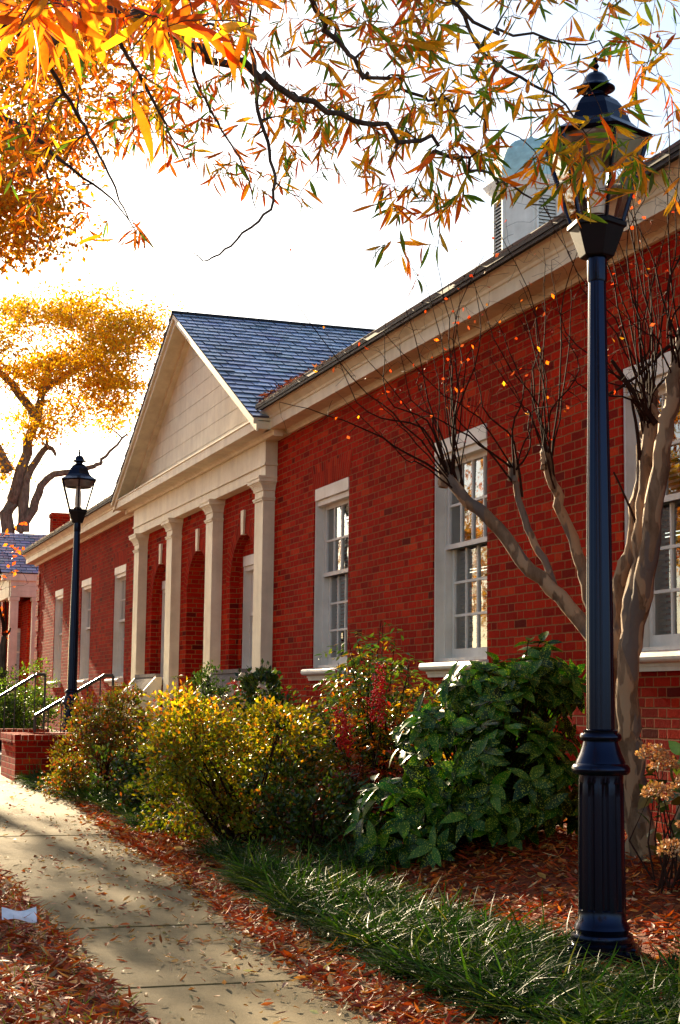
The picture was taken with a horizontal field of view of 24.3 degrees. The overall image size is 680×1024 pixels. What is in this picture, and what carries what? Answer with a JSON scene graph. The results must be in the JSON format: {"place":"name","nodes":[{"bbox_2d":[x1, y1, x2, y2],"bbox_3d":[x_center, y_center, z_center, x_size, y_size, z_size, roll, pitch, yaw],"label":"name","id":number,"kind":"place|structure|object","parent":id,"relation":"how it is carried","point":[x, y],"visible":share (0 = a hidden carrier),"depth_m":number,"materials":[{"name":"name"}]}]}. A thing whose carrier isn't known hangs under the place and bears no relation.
{"place":"outdoors","nodes":[
{"label":"outdoors","id":0,"kind":"place"},
{"bbox_2d":[89,674,161,729],"bbox_3d":[-3.312,2.939,24.227,0.820,0.910,1.550,3,-7,-19],"label":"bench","id":1,"kind":"object","parent":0,"point":[148,683],"visible":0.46,"depth_m":23.65,"materials":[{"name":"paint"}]},
{"bbox_2d":[156,669,248,732],"bbox_3d":[-1.740,2.416,19.701,0.820,0.910,1.550,3,-7,-19],"label":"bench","id":2,"kind":"object","parent":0,"point":[226,674],"visible":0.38,"depth_m":19.57,"materials":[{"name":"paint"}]},
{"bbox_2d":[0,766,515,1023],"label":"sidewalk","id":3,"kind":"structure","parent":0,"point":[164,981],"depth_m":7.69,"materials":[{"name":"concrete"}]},
{"bbox_2d":[0,780,679,1023],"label":"fallen leaves","id":4,"kind":"object","parent":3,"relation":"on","point":[160,847],"visible":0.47,"depth_m":7.55,"materials":[{"name":"red plant"}]},
{"bbox_2d":[2,907,36,922],"bbox_3d":[-1.577,1.980,7.768,0.180,0.067,0.110,3,-7,-19],"label":"paper scrap","id":5,"kind":"object","parent":4,"relation":"on","point":[7,913],"visible":1,"depth_m":7.77,"materials":[{"name":"white paper"}]},
{"bbox_2d":[0,719,679,1023],"bbox_3d":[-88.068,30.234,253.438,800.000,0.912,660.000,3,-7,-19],"label":"ground","id":6,"kind":"structure","parent":0,"point":[630,914],"depth_m":8.54,"materials":[{"name":"brown soil"}]},
{"bbox_2d":[0,521,27,721],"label":"tree","id":7,"kind":"object","parent":6,"relation":"on","point":[4,637],"visible":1,"depth_m":26.97,"materials":[{"name":"orange plant"}]},
{"bbox_2d":[0,729,49,750],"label":"brick wall","id":8,"kind":"structure","parent":6,"relation":"on","point":[26,730],"depth_m":23.62,"materials":[{"name":"red brick"}]},
{"bbox_2d":[0,657,62,731],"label":"round bush","id":9,"kind":"object","parent":6,"relation":"on","point":[19,710],"visible":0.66,"depth_m":26.14,"materials":[{"name":"green plant"}]},
{"bbox_2d":[0,512,70,711],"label":"neighbour house","id":10,"kind":"structure","parent":6,"relation":"on","point":[21,602],"depth_m":43.36,"materials":[{"name":"red brick"}]},
{"bbox_2d":[16,628,19,695],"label":"window","id":11,"kind":"structure","parent":10,"relation":"in","point":[18,631],"depth_m":44.88,"materials":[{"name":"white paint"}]},
{"bbox_2d":[0,877,144,1023],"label":"fallen leaves","id":12,"kind":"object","parent":6,"relation":"on","point":[45,973],"depth_m":6.29,"materials":[{"name":"brown plant"}]},
{"bbox_2d":[61,447,96,732],"bbox_3d":[-3.483,1.291,20.727,0.494,4.332,0.527,3,-7,-19],"label":"street lamp","id":13,"kind":"object","parent":6,"relation":"on","point":[78,477],"visible":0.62,"depth_m":20.74,"materials":[{"name":"black metal"}]},
{"bbox_2d":[35,681,152,798],"bbox_3d":[-2.394,2.295,15.867,1.291,1.211,1.646,3,-7,-19],"label":"azalea","id":14,"kind":"object","parent":6,"relation":"on","point":[116,725],"visible":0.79,"depth_m":15.62,"materials":[{"name":"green plant"}]},
{"bbox_2d":[0,272,193,626],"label":"maple tree","id":15,"kind":"object","parent":6,"relation":"on","point":[89,353],"visible":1,"depth_m":48.86,"materials":[{"name":"yellow plant"}]},
{"bbox_2d":[0,0,208,287],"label":"autumn oak","id":16,"kind":"object","parent":6,"relation":"on","point":[22,236],"visible":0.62,"depth_m":15.67,"materials":[{"name":"orange plant"}]},
{"bbox_2d":[0,732,239,780],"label":"brick wall","id":17,"kind":"structure","parent":6,"relation":"on","point":[20,750],"depth_m":17.90,"materials":[{"name":"red brick"}]},
{"bbox_2d":[86,718,163,786],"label":"filler shrub","id":18,"kind":"object","parent":6,"relation":"on","point":[109,770],"visible":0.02,"depth_m":17.17,"materials":[{"name":"green plant"}]},
{"bbox_2d":[83,728,187,812],"bbox_3d":[-1.755,2.307,13.925,0.946,0.806,1.394,3,-7,-19],"label":"filler shrub","id":19,"kind":"object","parent":6,"relation":"on","point":[121,777],"visible":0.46,"depth_m":14.01,"materials":[{"name":"green plant"}]},
{"bbox_2d":[134,672,260,767],"bbox_3d":[-1.517,2.353,17.238,1.582,1.203,1.622,3,-7,-19],"label":"nandina","id":20,"kind":"object","parent":6,"relation":"on","point":[219,696],"visible":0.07,"depth_m":17.21,"materials":[{"name":"yellow plant"}]},
{"bbox_2d":[143,709,254,799],"bbox_3d":[-1.255,2.342,15.344,1.421,0.955,1.331,3,-7,-19],"label":"red azalea","id":21,"kind":"object","parent":6,"relation":"on","point":[201,737],"visible":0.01,"depth_m":15.19,"materials":[{"name":"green plant"}]},
{"bbox_2d":[180,660,231,770],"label":"dark shrub","id":22,"kind":"object","parent":6,"relation":"on","point":[208,687],"visible":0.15,"depth_m":16.86,"materials":[{"name":"green plant"}]},
{"bbox_2d":[192,708,227,811],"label":"aucuba sprig","id":23,"kind":"object","parent":6,"relation":"on","point":[212,710],"visible":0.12,"depth_m":13.88,"materials":[{"name":"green plant"}]},
{"bbox_2d":[123,676,352,844],"bbox_3d":[-0.752,1.906,12.083,1.776,1.295,1.898,0,-7,5],"label":"azalea","id":24,"kind":"object","parent":6,"relation":"on","point":[182,757],"visible":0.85,"depth_m":11.84,"materials":[{"name":"yellow plant"}]},
{"bbox_2d":[199,737,322,812],"bbox_3d":[-0.634,2.210,12.994,1.140,0.756,1.384,0,-7,7],"label":"filler shrub","id":25,"kind":"object","parent":6,"relation":"on","point":[250,785],"visible":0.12,"depth_m":12.72,"materials":[{"name":"green plant"}]},
{"bbox_2d":[223,658,334,794],"bbox_3d":[-0.458,1.934,13.801,1.191,1.302,1.046,3,-7,-19],"label":"dark shrub","id":26,"kind":"object","parent":6,"relation":"on","point":[269,676],"visible":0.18,"depth_m":13.78,"materials":[{"name":"green plant"}]},
{"bbox_2d":[241,758,374,852],"bbox_3d":[-0.209,2.079,11.073,0.977,0.702,0.876,1,-7,-4],"label":"filler shrub","id":27,"kind":"object","parent":6,"relation":"on","point":[273,801],"visible":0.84,"depth_m":11.05,"materials":[{"name":"green plant"}]},
{"bbox_2d":[258,692,381,757],"bbox_3d":[-0.088,2.205,14.844,1.570,1.021,1.217,-4,-8,35],"label":"dark holly","id":28,"kind":"object","parent":6,"relation":"on","point":[319,715],"visible":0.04,"depth_m":14.75,"materials":[{"name":"green plant"}]},
{"bbox_2d":[0,0,679,295],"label":"oak tree","id":29,"kind":"object","parent":6,"relation":"on","point":[174,34],"visible":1,"depth_m":5.46,"materials":[{"name":"orange plant"}]},
{"bbox_2d":[0,760,679,1023],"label":"liriope grass","id":30,"kind":"structure","parent":6,"relation":"on","point":[486,965],"depth_m":7.03,"materials":[{"name":"green plant"}]},
{"bbox_2d":[19,101,679,839],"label":"brick hall","id":31,"kind":"structure","parent":6,"relation":"on","point":[217,529],"depth_m":16.14,"materials":[{"name":"red brick"}]},
{"bbox_2d":[47,589,62,687],"bbox_3d":[-5.971,2.719,33.919,0.419,2.090,1.170,3,-7,-19],"label":"window","id":32,"kind":"structure","parent":31,"relation":"in","point":[58,594],"depth_m":34.37,"materials":[{"name":"white paint"}]},
{"bbox_2d":[77,577,91,686],"bbox_3d":[-4.879,2.355,30.773,0.419,2.090,1.170,3,-7,-19],"label":"window","id":33,"kind":"structure","parent":31,"relation":"in","point":[86,584],"depth_m":31.21,"materials":[{"name":"white paint"}]},
{"bbox_2d":[104,564,125,685],"bbox_3d":[-3.780,1.989,27.609,0.419,2.090,1.130,3,-7,-19],"label":"window","id":34,"kind":"structure","parent":31,"relation":"in","point":[120,572],"depth_m":28.03,"materials":[{"name":"white paint"}]},
{"bbox_2d":[160,581,165,684],"bbox_3d":[-2.594,1.867,24.526,0.419,1.628,1.000,3,-7,-19],"label":"window","id":35,"kind":"structure","parent":31,"relation":"in","point":[164,582],"depth_m":24.92,"materials":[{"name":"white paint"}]},
{"bbox_2d":[242,554,253,672],"bbox_3d":[-1.035,1.348,20.037,0.419,1.628,1.000,3,-7,-19],"label":"window","id":36,"kind":"structure","parent":31,"relation":"in","point":[248,561],"depth_m":20.43,"materials":[{"name":"white paint"}]},
{"bbox_2d":[255,356,330,401],"bbox_3d":[-0.355,-1.535,17.387,0.628,0.418,2.417,3,-7,-19],"label":"roof leaf drift","id":37,"kind":"object","parent":31,"relation":"on","point":[265,394],"visible":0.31,"depth_m":18.04,"materials":[{"name":"brown plant"}]},
{"bbox_2d":[301,477,348,680],"bbox_3d":[-0.021,0.738,16.786,0.419,2.090,1.220,3,-7,-19],"label":"window","id":38,"kind":"structure","parent":31,"relation":"in","point":[331,500],"depth_m":17.22,"materials":[{"name":"white paint"}]},
{"bbox_2d":[419,423,488,676],"bbox_3d":[1.103,0.363,13.551,0.419,2.090,1.230,3,-7,-19],"label":"window","id":39,"kind":"structure","parent":31,"relation":"in","point":[452,612],"depth_m":13.95,"materials":[{"name":"white paint"}]},
{"bbox_2d":[623,349,679,671],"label":"window","id":40,"kind":"structure","parent":31,"relation":"in","point":[656,638],"depth_m":10.71,"materials":[{"name":"white paint"}]},
{"bbox_2d":[288,736,431,848],"bbox_3d":[0.250,2.139,11.601,1.462,0.993,1.280,3,-7,-19],"label":"nandina","id":41,"kind":"object","parent":6,"relation":"on","point":[359,770],"visible":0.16,"depth_m":11.57,"materials":[{"name":"green plant"}]},
{"bbox_2d":[324,710,396,796],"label":"filler shrub","id":42,"kind":"object","parent":6,"relation":"on","point":[356,744],"visible":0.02,"depth_m":13.79,"materials":[{"name":"green plant"}]},
{"bbox_2d":[279,622,452,810],"bbox_3d":[0.301,1.624,12.570,1.625,1.557,1.874,3,-7,-19],"label":"nandina","id":43,"kind":"object","parent":6,"relation":"on","point":[376,698],"visible":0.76,"depth_m":12.38,"materials":[{"name":"green plant"}]},
{"bbox_2d":[341,631,585,869],"bbox_3d":[0.857,1.544,10.271,1.711,1.586,1.411,3,-7,-19],"label":"spotted laurel","id":44,"kind":"object","parent":6,"relation":"on","point":[498,786],"visible":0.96,"depth_m":10.04,"materials":[{"name":"green plant"}]},
{"bbox_2d":[273,18,679,864],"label":"crape myrtle","id":45,"kind":"object","parent":6,"relation":"on","point":[633,582],"visible":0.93,"depth_m":9.32,"materials":[{"name":"brown plant"}]},
{"bbox_2d":[543,51,652,966],"bbox_3d":[1.187,-0.040,7.246,0.494,4.332,0.527,3,-7,-19],"label":"street lamp","id":46,"kind":"object","parent":6,"relation":"on","point":[600,767],"visible":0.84,"depth_m":7.14,"materials":[{"name":"black metal"}]},
{"bbox_2d":[629,740,679,893],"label":"hydrangea","id":47,"kind":"object","parent":6,"relation":"on","point":[651,790],"visible":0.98,"depth_m":8.30,"materials":[{"name":"brown plant"}]},
{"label":"stone steps","id":48,"kind":"object","parent":6,"relation":"on","visible":0},
{"bbox_2d":[0,673,46,731],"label":"handrail","id":49,"kind":"object","parent":48,"relation":"on","point":[4,694],"visible":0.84,"depth_m":23.64,"materials":[{"name":"metal"}]},
{"bbox_2d":[33,674,113,732],"bbox_3d":[-3.576,2.865,21.215,1.064,1.394,0.047,3,-7,-19],"label":"handrail","id":50,"kind":"object","parent":48,"relation":"on","point":[56,703],"visible":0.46,"depth_m":21.18,"materials":[{"name":"metal"}]},
{"bbox_2d":[0,0,679,572],"label":"sky","id":51,"kind":"structure","parent":0,"point":[182,217],"materials":[{"name":"white"}]}
]}

